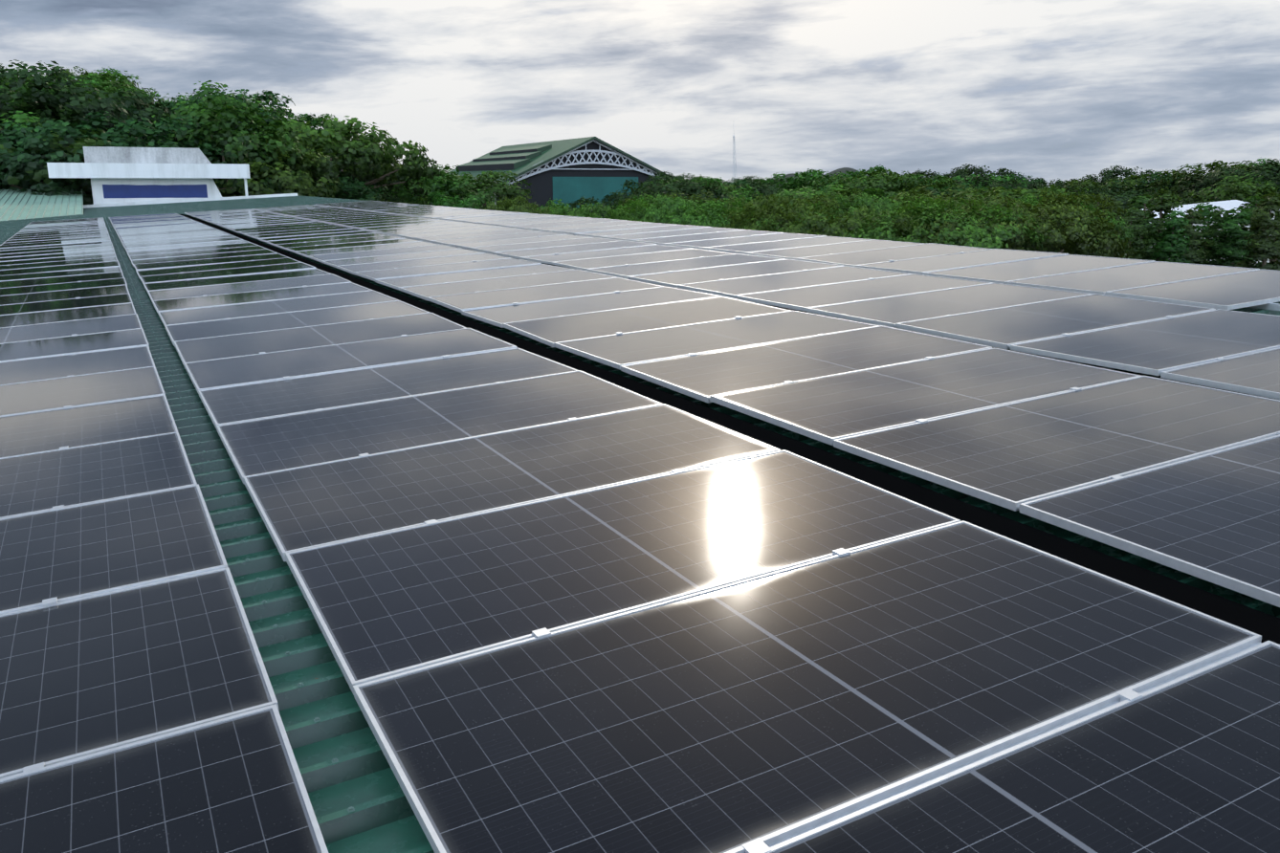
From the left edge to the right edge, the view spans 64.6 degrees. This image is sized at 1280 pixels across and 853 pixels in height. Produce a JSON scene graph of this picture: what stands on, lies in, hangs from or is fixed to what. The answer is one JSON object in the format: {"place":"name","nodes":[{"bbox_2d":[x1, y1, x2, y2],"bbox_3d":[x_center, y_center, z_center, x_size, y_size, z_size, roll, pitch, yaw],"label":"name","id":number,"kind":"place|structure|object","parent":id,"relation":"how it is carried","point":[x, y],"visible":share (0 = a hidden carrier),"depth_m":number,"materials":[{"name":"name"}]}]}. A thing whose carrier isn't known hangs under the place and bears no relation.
{"place":"outdoors","nodes":[
{"label":"outdoors","id":0,"kind":"place"},
{"bbox_2d":[83,193,361,208],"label":"roof parapet","id":1,"kind":"structure","parent":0,"point":[185,200],"depth_m":56.16,"materials":[{"name":"white paint"}]},
{"bbox_2d":[46,146,250,204],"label":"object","id":2,"kind":"object","parent":1,"relation":"on","point":[128,174],"visible":0.85,"depth_m":55.17,"materials":[{"name":"white paint"}]},
{"bbox_2d":[0,196,1279,852],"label":"roof","id":3,"kind":"structure","parent":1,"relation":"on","point":[358,801],"depth_m":3.63,"materials":[{"name":"metal"}]},
{"bbox_2d":[0,200,1279,852],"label":"solar panels","id":4,"kind":"object","parent":3,"relation":"on","point":[559,603],"visible":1,"depth_m":3.82,"materials":[{"name":"black glass"}]},
{"bbox_2d":[0,0,1279,187],"label":"sky","id":5,"kind":"structure","parent":0,"point":[1048,90],"materials":[{"name":"grey"}]},
{"bbox_2d":[778,167,858,182],"bbox_3d":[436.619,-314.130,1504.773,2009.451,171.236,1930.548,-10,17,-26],"label":"hills","id":6,"kind":"structure","parent":0,"point":[842,169],"depth_m":997.50,"materials":[{"name":"green plant"}]},
{"bbox_3d":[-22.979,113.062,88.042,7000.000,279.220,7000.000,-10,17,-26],"label":"ground","id":7,"kind":"structure","parent":0,"visible":0},
{"bbox_2d":[0,188,83,220],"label":"corrugated roof","id":8,"kind":"structure","parent":7,"relation":"on","point":[19,205],"depth_m":48.27,"materials":[{"name":"teal metal"}]},
{"bbox_2d":[0,110,89,195],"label":"round tree","id":9,"kind":"object","parent":7,"relation":"on","point":[17,118],"visible":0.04,"depth_m":60.03,"materials":[{"name":"green plant"}]},
{"bbox_2d":[0,74,91,130],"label":"broad tree","id":10,"kind":"object","parent":7,"relation":"on","point":[22,90],"visible":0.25,"depth_m":72.18,"materials":[{"name":"green plant"}]},
{"bbox_2d":[0,127,111,189],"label":"broad tree","id":11,"kind":"object","parent":7,"relation":"on","point":[71,149],"visible":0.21,"depth_m":56.16,"materials":[{"name":"green plant"}]},
{"bbox_2d":[0,69,160,136],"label":"round tree","id":12,"kind":"object","parent":7,"relation":"on","point":[104,77],"visible":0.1,"depth_m":77.19,"materials":[{"name":"green plant"}]},
{"bbox_2d":[44,73,130,120],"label":"round tree","id":13,"kind":"object","parent":7,"relation":"on","point":[88,85],"depth_m":91.62,"materials":[{"name":"green plant"}]},
{"bbox_2d":[42,66,138,88],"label":"broad tree","id":14,"kind":"object","parent":7,"relation":"on","point":[81,73],"visible":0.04,"depth_m":144.53,"materials":[{"name":"green plant"}]},
{"bbox_2d":[0,59,192,184],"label":"broad tree","id":15,"kind":"object","parent":7,"relation":"on","point":[81,107],"visible":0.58,"depth_m":65.96,"materials":[{"name":"green plant"}]},
{"bbox_2d":[62,67,161,117],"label":"round tree","id":16,"kind":"object","parent":7,"relation":"on","point":[112,72],"visible":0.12,"depth_m":110.34,"materials":[{"name":"green plant"}]},
{"bbox_2d":[0,110,254,204],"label":"broad tree","id":17,"kind":"object","parent":7,"relation":"on","point":[17,135],"visible":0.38,"depth_m":57.14,"materials":[{"name":"green plant"}]},
{"bbox_2d":[107,132,267,194],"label":"broad tree","id":18,"kind":"object","parent":7,"relation":"on","point":[180,142],"depth_m":68.78,"materials":[{"name":"green plant"}]},
{"bbox_2d":[135,90,245,131],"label":"round tree","id":19,"kind":"object","parent":7,"relation":"on","point":[157,96],"visible":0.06,"depth_m":88.62,"materials":[{"name":"green plant"}]},
{"bbox_2d":[74,86,322,154],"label":"broad tree","id":20,"kind":"object","parent":7,"relation":"on","point":[170,105],"visible":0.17,"depth_m":79.85,"materials":[{"name":"green plant"}]},
{"bbox_2d":[112,80,323,197],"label":"round tree","id":21,"kind":"object","parent":7,"relation":"on","point":[241,142],"visible":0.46,"depth_m":66.56,"materials":[{"name":"green plant"}]},
{"bbox_2d":[152,92,289,130],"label":"broad tree","id":22,"kind":"object","parent":7,"relation":"on","point":[248,100],"visible":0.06,"depth_m":106.10,"materials":[{"name":"green plant"}]},
{"bbox_2d":[215,137,343,198],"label":"round tree","id":23,"kind":"object","parent":7,"relation":"on","point":[253,183],"visible":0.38,"depth_m":67.06,"materials":[{"name":"green plant"}]},
{"bbox_2d":[263,106,334,132],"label":"broad tree","id":24,"kind":"object","parent":7,"relation":"on","point":[314,123],"visible":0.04,"depth_m":117.96,"materials":[{"name":"green plant"}]},
{"bbox_2d":[207,113,441,198],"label":"broad tree","id":25,"kind":"object","parent":7,"relation":"on","point":[365,150],"visible":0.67,"depth_m":75.82,"materials":[{"name":"green plant"}]},
{"bbox_2d":[310,146,387,196],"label":"broad tree","id":26,"kind":"object","parent":7,"relation":"on","point":[360,179],"depth_m":85.97,"materials":[{"name":"green plant"}]},
{"bbox_2d":[306,125,409,202],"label":"round tree","id":27,"kind":"object","parent":7,"relation":"on","point":[374,165],"visible":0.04,"depth_m":94.86,"materials":[{"name":"green plant"}]},
{"bbox_2d":[330,176,388,200],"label":"round tree","id":28,"kind":"object","parent":7,"relation":"on","point":[383,197],"visible":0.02,"depth_m":83.25,"materials":[{"name":"green plant"}]},
{"bbox_2d":[320,176,400,202],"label":"round tree","id":29,"kind":"object","parent":7,"relation":"on","point":[351,188],"visible":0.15,"depth_m":74.25,"materials":[{"name":"green plant"}]},
{"bbox_2d":[343,157,423,188],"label":"round tree","id":30,"kind":"object","parent":7,"relation":"on","point":[396,165],"visible":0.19,"depth_m":115.03,"materials":[{"name":"green plant"}]},
{"bbox_2d":[403,196,429,205],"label":"round tree","id":31,"kind":"object","parent":7,"relation":"on","point":[421,198],"visible":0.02,"depth_m":82.36,"materials":[{"name":"green plant"}]},
{"bbox_2d":[389,164,495,210],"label":"round tree","id":32,"kind":"object","parent":7,"relation":"on","point":[452,188],"visible":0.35,"depth_m":87.67,"materials":[{"name":"green plant"}]},
{"bbox_2d":[375,170,533,211],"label":"broad tree","id":33,"kind":"object","parent":7,"relation":"on","point":[499,188],"visible":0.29,"depth_m":102.35,"materials":[{"name":"green plant"}]},
{"bbox_2d":[428,190,484,209],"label":"round tree","id":34,"kind":"object","parent":7,"relation":"on","point":[459,204],"visible":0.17,"depth_m":78.73,"materials":[{"name":"green plant"}]},
{"bbox_2d":[483,193,565,215],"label":"broad tree","id":35,"kind":"object","parent":7,"relation":"on","point":[512,206],"visible":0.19,"depth_m":62.56,"materials":[{"name":"green plant"}]},
{"bbox_2d":[449,136,668,209],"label":"building","id":36,"kind":"structure","parent":7,"relation":"on","point":[570,170],"depth_m":208.88,"materials":[{"name":"paint"}]},
{"bbox_2d":[536,198,592,217],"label":"round tree","id":37,"kind":"object","parent":7,"relation":"on","point":[559,208],"visible":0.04,"depth_m":87.23,"materials":[{"name":"green plant"}]},
{"bbox_2d":[544,196,620,218],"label":"broad tree","id":38,"kind":"object","parent":7,"relation":"on","point":[582,199],"visible":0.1,"depth_m":110.58,"materials":[{"name":"green plant"}]},
{"bbox_2d":[548,199,657,222],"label":"broad tree","id":39,"kind":"object","parent":7,"relation":"on","point":[621,213],"visible":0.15,"depth_m":49.87,"materials":[{"name":"green plant"}]},
{"bbox_2d":[598,175,722,217],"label":"broad tree","id":40,"kind":"object","parent":7,"relation":"on","point":[613,197],"visible":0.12,"depth_m":112.92,"materials":[{"name":"green plant"}]},
{"bbox_2d":[616,193,715,224],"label":"broad tree","id":41,"kind":"object","parent":7,"relation":"on","point":[669,202],"visible":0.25,"depth_m":58.22,"materials":[{"name":"green plant"}]},
{"bbox_2d":[639,170,696,188],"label":"round tree","id":42,"kind":"object","parent":7,"relation":"on","point":[663,174],"visible":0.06,"depth_m":181.47,"materials":[{"name":"green plant"}]},
{"bbox_2d":[606,196,733,223],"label":"broad tree","id":43,"kind":"object","parent":7,"relation":"on","point":[628,203],"visible":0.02,"depth_m":65.25,"materials":[{"name":"green plant"}]},
{"bbox_2d":[627,176,724,198],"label":"broad tree","id":44,"kind":"object","parent":7,"relation":"on","point":[699,178],"visible":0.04,"depth_m":145.25,"materials":[{"name":"green plant"}]},
{"bbox_2d":[603,185,753,218],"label":"broad tree","id":45,"kind":"object","parent":7,"relation":"on","point":[730,188],"visible":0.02,"depth_m":98.27,"materials":[{"name":"green plant"}]},
{"bbox_2d":[614,177,758,211],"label":"broad tree","id":46,"kind":"object","parent":7,"relation":"on","point":[695,188],"visible":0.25,"depth_m":87.04,"materials":[{"name":"green plant"}]},
{"bbox_2d":[604,183,768,216],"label":"broad tree","id":47,"kind":"object","parent":7,"relation":"on","point":[620,202],"depth_m":103.16,"materials":[{"name":"green plant"}]},
{"bbox_2d":[616,189,761,212],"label":"broad tree","id":48,"kind":"object","parent":7,"relation":"on","point":[679,193],"visible":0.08,"depth_m":80.08,"materials":[{"name":"green plant"}]},
{"bbox_2d":[665,176,724,188],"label":"round tree","id":49,"kind":"object","parent":7,"relation":"on","point":[711,179],"visible":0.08,"depth_m":111.81,"materials":[{"name":"green plant"}]},
{"bbox_2d":[631,194,781,231],"bbox_3d":[2.589,-5.528,44.874,8.840,9.028,8.022,-17,21,-42],"label":"broad tree","id":50,"kind":"object","parent":7,"relation":"on","point":[703,220],"visible":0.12,"depth_m":43.22,"materials":[{"name":"green plant"}]},
{"bbox_2d":[727,184,764,206],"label":"round tree","id":51,"kind":"object","parent":7,"relation":"on","point":[747,191],"visible":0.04,"depth_m":88.95,"materials":[{"name":"green plant"}]},
{"bbox_2d":[721,179,782,204],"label":"round tree","id":52,"kind":"object","parent":7,"relation":"on","point":[764,189],"visible":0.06,"depth_m":103.82,"materials":[{"name":"green plant"}]},
{"bbox_2d":[730,175,788,186],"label":"round tree","id":53,"kind":"object","parent":7,"relation":"on","point":[748,177],"visible":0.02,"depth_m":162.53,"materials":[{"name":"green plant"}]},
{"bbox_2d":[746,175,810,193],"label":"broad tree","id":54,"kind":"object","parent":7,"relation":"on","point":[776,182],"depth_m":149.45,"materials":[{"name":"green plant"}]},
{"bbox_2d":[716,193,846,232],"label":"broad tree","id":55,"kind":"object","parent":7,"relation":"on","point":[786,221],"visible":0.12,"depth_m":51.33,"materials":[{"name":"green plant"}]},
{"bbox_2d":[776,180,827,193],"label":"round tree","id":56,"kind":"object","parent":7,"relation":"on","point":[805,188],"visible":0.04,"depth_m":112.70,"materials":[{"name":"green plant"}]},
{"bbox_2d":[718,194,930,242],"bbox_3d":[6.056,-3.554,36.428,8.238,9.329,8.998,-10,17,-25],"label":"broad tree","id":57,"kind":"object","parent":7,"relation":"on","point":[825,227],"visible":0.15,"depth_m":35.34,"materials":[{"name":"green plant"}]},
{"bbox_2d":[749,165,904,195],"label":"broad tree","id":58,"kind":"object","parent":7,"relation":"on","point":[811,175],"visible":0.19,"depth_m":125.63,"materials":[{"name":"green plant"}]},
{"bbox_2d":[761,181,902,216],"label":"broad tree","id":59,"kind":"object","parent":7,"relation":"on","point":[809,192],"visible":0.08,"depth_m":94.55,"materials":[{"name":"green plant"}]},
{"bbox_2d":[772,188,915,215],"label":"broad tree","id":60,"kind":"object","parent":7,"relation":"on","point":[848,194],"visible":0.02,"depth_m":73.32,"materials":[{"name":"green plant"}]},
{"bbox_2d":[784,192,923,239],"bbox_3d":[10.378,-6.863,48.816,6.869,8.828,7.955,-4,15,-3],"label":"broad tree","id":61,"kind":"object","parent":7,"relation":"on","point":[866,201],"visible":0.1,"depth_m":46.96,"materials":[{"name":"green plant"}]},
{"bbox_2d":[804,168,974,198],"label":"broad tree","id":62,"kind":"object","parent":7,"relation":"on","point":[862,186],"visible":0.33,"depth_m":108.65,"materials":[{"name":"green plant"}]},
{"bbox_2d":[882,187,940,206],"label":"round tree","id":63,"kind":"object","parent":7,"relation":"on","point":[909,195],"visible":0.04,"depth_m":83.38,"materials":[{"name":"green plant"}]},
{"bbox_2d":[900,169,979,192],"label":"broad tree","id":64,"kind":"object","parent":7,"relation":"on","point":[932,176],"visible":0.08,"depth_m":137.62,"materials":[{"name":"green plant"}]},
{"bbox_2d":[829,193,1056,251],"bbox_3d":[9.456,-3.092,34.165,8.936,9.289,9.595,-7,16,-16],"label":"broad tree","id":65,"kind":"object","parent":7,"relation":"on","point":[974,236],"visible":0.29,"depth_m":32.56,"materials":[{"name":"green plant"}]},
{"bbox_2d":[873,183,1027,205],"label":"broad tree","id":66,"kind":"object","parent":7,"relation":"on","point":[926,192],"visible":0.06,"depth_m":87.88,"materials":[{"name":"green plant"}]},
{"bbox_2d":[916,181,1012,203],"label":"broad tree","id":67,"kind":"object","parent":7,"relation":"on","point":[945,187],"visible":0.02,"depth_m":100.02,"materials":[{"name":"green plant"}]},
{"bbox_2d":[903,172,1030,192],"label":"broad tree","id":68,"kind":"object","parent":7,"relation":"on","point":[958,178],"visible":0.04,"depth_m":122.32,"materials":[{"name":"green plant"}]},
{"bbox_2d":[885,193,1075,253],"bbox_3d":[14.154,-5.701,43.988,7.917,8.748,9.087,-5,15,-8],"label":"broad tree","id":69,"kind":"object","parent":7,"relation":"on","point":[992,202],"visible":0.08,"depth_m":41.70,"materials":[{"name":"green plant"}]},
{"bbox_2d":[948,163,1015,185],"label":"round tree","id":70,"kind":"object","parent":7,"relation":"on","point":[967,170],"visible":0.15,"depth_m":137.16,"materials":[{"name":"green plant"}]},
{"bbox_2d":[931,175,1043,196],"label":"broad tree","id":71,"kind":"object","parent":7,"relation":"on","point":[1009,184],"visible":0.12,"depth_m":117.82,"materials":[{"name":"green plant"}]},
{"bbox_2d":[887,186,1135,259],"bbox_3d":[12.528,-3.665,35.762,9.083,9.285,10.104,8,19,36],"label":"broad tree","id":72,"kind":"object","parent":7,"relation":"on","point":[1067,241],"visible":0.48,"depth_m":33.66,"materials":[{"name":"green plant"}]},
{"bbox_2d":[920,183,1106,221],"bbox_3d":[20.403,-10.098,60.404,14.425,8.350,13.102,-12,17,-30],"label":"broad tree","id":73,"kind":"object","parent":7,"relation":"on","point":[1055,189],"visible":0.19,"depth_m":59.21,"materials":[{"name":"green plant"}]},
{"bbox_2d":[1000,172,1043,187],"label":"round tree","id":74,"kind":"object","parent":7,"relation":"on","point":[1019,176],"visible":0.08,"depth_m":158.35,"materials":[{"name":"green plant"}]},
{"bbox_2d":[997,176,1047,189],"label":"broad tree","id":75,"kind":"object","parent":7,"relation":"on","point":[1041,180],"depth_m":156.57,"materials":[{"name":"green plant"}]},
{"bbox_2d":[989,193,1134,258],"bbox_3d":[18.649,-6.549,47.014,7.917,8.352,7.727,12,21,43],"label":"broad tree","id":76,"kind":"object","parent":7,"relation":"on","point":[1126,233],"visible":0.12,"depth_m":44.73,"materials":[{"name":"green plant"}]},
{"bbox_2d":[1029,179,1104,189],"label":"broad tree","id":77,"kind":"object","parent":7,"relation":"on","point":[1062,184],"depth_m":139.78,"materials":[{"name":"green plant"}]},
{"bbox_2d":[1036,184,1136,204],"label":"broad tree","id":78,"kind":"object","parent":7,"relation":"on","point":[1114,192],"visible":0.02,"depth_m":122.02,"materials":[{"name":"green plant"}]},
{"bbox_2d":[1041,173,1131,191],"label":"round tree","id":79,"kind":"object","parent":7,"relation":"on","point":[1102,180],"visible":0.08,"depth_m":142.15,"materials":[{"name":"green plant"}]},
{"bbox_2d":[1086,192,1120,242],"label":"columnar tree","id":80,"kind":"object","parent":7,"relation":"on","point":[1105,198],"visible":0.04,"depth_m":50.22,"materials":[{"name":"green plant"}]},
{"bbox_2d":[1066,184,1157,208],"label":"round tree","id":81,"kind":"object","parent":7,"relation":"on","point":[1123,198],"visible":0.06,"depth_m":98.44,"materials":[{"name":"green plant"}]},
{"bbox_2d":[1101,199,1130,255],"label":"columnar tree","id":82,"kind":"object","parent":7,"relation":"on","point":[1119,212],"visible":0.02,"depth_m":55.73,"materials":[{"name":"green plant"}]},
{"bbox_2d":[1089,164,1156,189],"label":"round tree","id":83,"kind":"object","parent":7,"relation":"on","point":[1113,174],"visible":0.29,"depth_m":161.94,"materials":[{"name":"green plant"}]},
{"bbox_2d":[1057,174,1191,199],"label":"broad tree","id":84,"kind":"object","parent":7,"relation":"on","point":[1085,183],"visible":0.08,"depth_m":129.06,"materials":[{"name":"green plant"}]},
{"bbox_2d":[1112,206,1153,260],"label":"columnar tree","id":85,"kind":"object","parent":7,"relation":"on","point":[1139,246],"visible":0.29,"depth_m":49.78,"materials":[{"name":"green plant"}]},
{"bbox_2d":[1117,194,1162,261],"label":"columnar tree","id":86,"kind":"object","parent":7,"relation":"on","point":[1139,202],"visible":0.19,"depth_m":52.45,"materials":[{"name":"green plant"}]},
{"bbox_2d":[1105,170,1199,194],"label":"round tree","id":87,"kind":"object","parent":7,"relation":"on","point":[1157,177],"visible":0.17,"depth_m":129.74,"materials":[{"name":"green plant"}]},
{"bbox_2d":[1124,188,1186,206],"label":"round tree","id":88,"kind":"object","parent":7,"relation":"on","point":[1162,191],"visible":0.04,"depth_m":112.55,"materials":[{"name":"green plant"}]},
{"bbox_2d":[1137,194,1183,260],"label":"columnar tree","id":89,"kind":"object","parent":7,"relation":"on","point":[1166,206],"visible":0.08,"depth_m":53.91,"materials":[{"name":"green plant"}]},
{"bbox_2d":[1149,210,1191,264],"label":"columnar tree","id":90,"kind":"object","parent":7,"relation":"on","point":[1169,242],"visible":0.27,"depth_m":49.05,"materials":[{"name":"green plant"}]},
{"bbox_2d":[1173,207,1213,264],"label":"columnar tree","id":91,"kind":"object","parent":7,"relation":"on","point":[1199,244],"visible":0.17,"depth_m":49.13,"materials":[{"name":"green plant"}]},
{"bbox_2d":[1124,199,1279,264],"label":"building","id":92,"kind":"structure","parent":7,"relation":"on","point":[1229,205],"depth_m":77.18,"materials":[{"name":"white"}]},
{"bbox_2d":[1189,202,1228,264],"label":"columnar tree","id":93,"kind":"object","parent":7,"relation":"on","point":[1207,209],"visible":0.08,"depth_m":52.71,"materials":[{"name":"green plant"}]},
{"bbox_2d":[1171,167,1250,204],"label":"round tree","id":94,"kind":"object","parent":7,"relation":"on","point":[1202,185],"visible":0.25,"depth_m":114.99,"materials":[{"name":"green plant"}]},
{"bbox_2d":[1146,159,1279,204],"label":"broad tree","id":95,"kind":"object","parent":7,"relation":"on","point":[1209,166],"visible":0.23,"depth_m":121.85,"materials":[{"name":"green plant"}]},
{"bbox_2d":[1201,208,1233,266],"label":"columnar tree","id":96,"kind":"object","parent":7,"relation":"on","point":[1214,231],"visible":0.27,"depth_m":50.98,"materials":[{"name":"green plant"}]},
{"bbox_2d":[1173,174,1279,242],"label":"round tree","id":97,"kind":"object","parent":7,"relation":"on","point":[1226,193],"visible":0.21,"depth_m":84.35,"materials":[{"name":"green plant"}]},
{"bbox_2d":[1207,207,1257,266],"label":"columnar tree","id":98,"kind":"object","parent":7,"relation":"on","point":[1238,233],"visible":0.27,"depth_m":50.01,"materials":[{"name":"green plant"}]},
{"bbox_2d":[1198,157,1279,202],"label":"round tree","id":99,"kind":"object","parent":7,"relation":"on","point":[1268,168],"visible":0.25,"depth_m":99.45,"materials":[{"name":"green plant"}]},
{"bbox_2d":[1233,192,1279,270],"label":"columnar tree","id":100,"kind":"object","parent":7,"relation":"on","point":[1264,246],"visible":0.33,"depth_m":47.10,"materials":[{"name":"green plant"}]},
{"bbox_2d":[1237,196,1276,266],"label":"columnar tree","id":101,"kind":"object","parent":7,"relation":"on","point":[1250,207],"visible":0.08,"depth_m":51.47,"materials":[{"name":"green plant"}]},
{"bbox_2d":[1234,172,1279,218],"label":"broad tree","id":102,"kind":"object","parent":7,"relation":"on","point":[1260,179],"visible":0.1,"depth_m":97.64,"materials":[{"name":"green plant"}]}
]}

